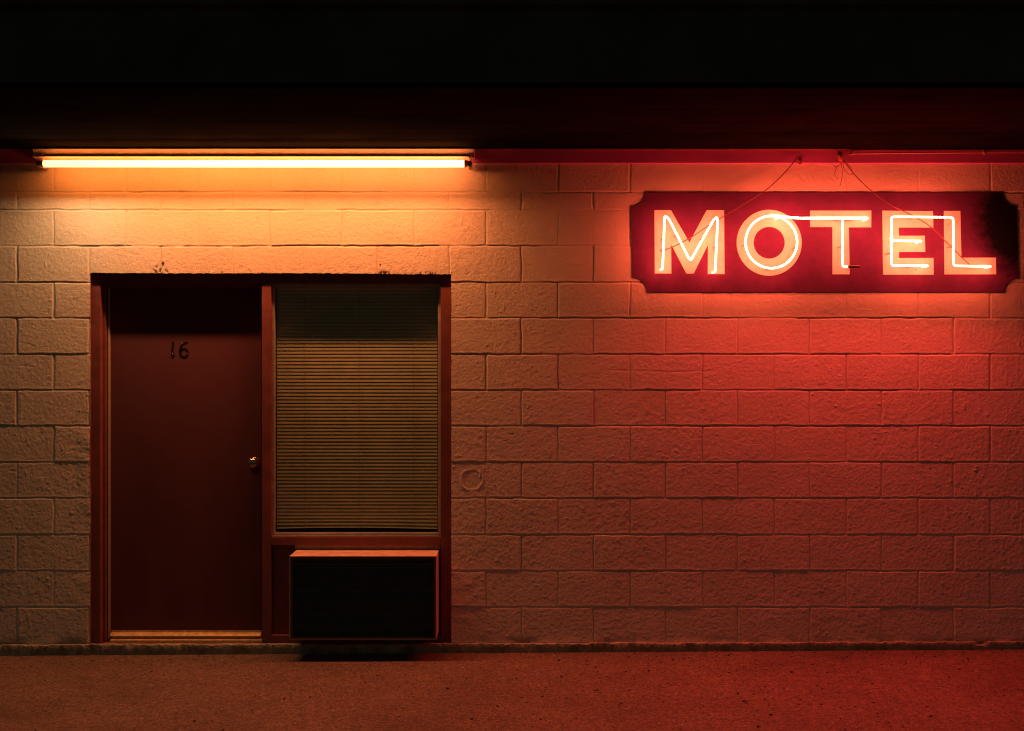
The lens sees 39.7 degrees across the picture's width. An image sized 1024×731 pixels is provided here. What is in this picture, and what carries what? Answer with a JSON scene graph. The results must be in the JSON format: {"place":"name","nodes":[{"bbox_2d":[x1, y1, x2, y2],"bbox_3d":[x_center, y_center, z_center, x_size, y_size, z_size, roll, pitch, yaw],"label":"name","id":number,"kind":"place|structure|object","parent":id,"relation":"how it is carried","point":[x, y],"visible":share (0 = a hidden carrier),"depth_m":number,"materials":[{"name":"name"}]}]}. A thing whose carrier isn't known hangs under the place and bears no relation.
{"place":"outdoors","nodes":[
{"label":"outdoors","id":0,"kind":"place"},
{"bbox_2d":[0,649,1023,730],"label":"parking lot","id":1,"kind":"structure","parent":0,"point":[57,700],"depth_m":7.04,"materials":[{"name":"grey asphalt"}]},
{"bbox_2d":[0,0,1023,655],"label":"motel building","id":2,"kind":"structure","parent":1,"relation":"on","point":[520,396],"depth_m":8.00,"materials":[{"name":"beige brick"}]},
{"bbox_2d":[108,288,261,638],"bbox_3d":[-1.871,0.561,8.099,0.878,2.013,0.115,0,0,0],"label":"door","id":3,"kind":"structure","parent":2,"relation":"in","point":[185,364],"depth_m":8.11,"materials":[{"name":"red paint"}]},
{"bbox_2d":[33,149,474,169],"bbox_3d":[-1.441,-1.152,7.893,2.464,0.114,0.165,0,0,0],"label":"fluorescent light","id":4,"kind":"object","parent":2,"relation":"attached to","point":[253,157],"visible":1,"depth_m":7.90,"materials":[{"name":"glass"}]},
{"bbox_2d":[273,545,439,639],"bbox_3d":[-0.884,1.273,7.939,0.949,0.502,0.317,0,0,0],"label":"air conditioner","id":5,"kind":"object","parent":2,"relation":"attached to","point":[355,592],"visible":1,"depth_m":7.80,"materials":[{"name":"black metal"}]},
{"bbox_2d":[272,284,440,535],"bbox_3d":[-0.884,0.252,8.092,0.959,1.435,0.092,0,0,0],"label":"window","id":6,"kind":"structure","parent":2,"relation":"in","point":[357,363],"depth_m":8.12,"materials":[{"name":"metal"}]},
{"bbox_2d":[631,192,1017,291],"bbox_3d":[1.763,-0.695,7.931,2.185,0.561,0.140,0,0,0],"label":"neon sign","id":7,"kind":"object","parent":2,"relation":"attached to","point":[817,242],"visible":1,"depth_m":8.00,"materials":[{"name":"metal"}]},
{"bbox_2d":[834,153,852,184],"bbox_3d":[1.861,-1.097,7.960,0.110,0.190,0.032,0,0,0],"label":"cable fitting","id":8,"kind":"object","parent":2,"relation":"attached to","point":[840,157],"visible":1,"depth_m":7.96,"materials":[{"name":"paint"}]},
{"bbox_2d":[843,160,969,264],"bbox_3d":[2.201,-0.859,7.922,0.700,0.602,0.013,0,0,6],"label":"cable","id":9,"kind":"object","parent":8,"relation":"hanging from","point":[905,212],"visible":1,"depth_m":7.92,"materials":[{"name":"black rubber"}]},
{"bbox_2d":[849,150,1023,154],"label":"conduit","id":10,"kind":"object","parent":2,"relation":"attached to","point":[984,152],"visible":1,"depth_m":7.96,"materials":[{"name":"metal"}]},
{"bbox_3d":[1.608,-1.150,7.969,0.039,0.034,0.014,0,0,0],"label":"cable clip","id":11,"kind":"object","parent":2,"relation":"attached to","visible":0},
{"bbox_2d":[661,159,795,252],"bbox_3d":[1.213,-0.893,7.924,0.771,0.530,0.015,0,0,-5],"label":"cable","id":12,"kind":"object","parent":11,"relation":"hanging from","point":[736,208],"visible":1,"depth_m":7.93,"materials":[{"name":"black rubber"}]},
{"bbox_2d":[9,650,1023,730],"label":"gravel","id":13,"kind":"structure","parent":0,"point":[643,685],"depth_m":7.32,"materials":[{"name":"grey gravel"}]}
]}

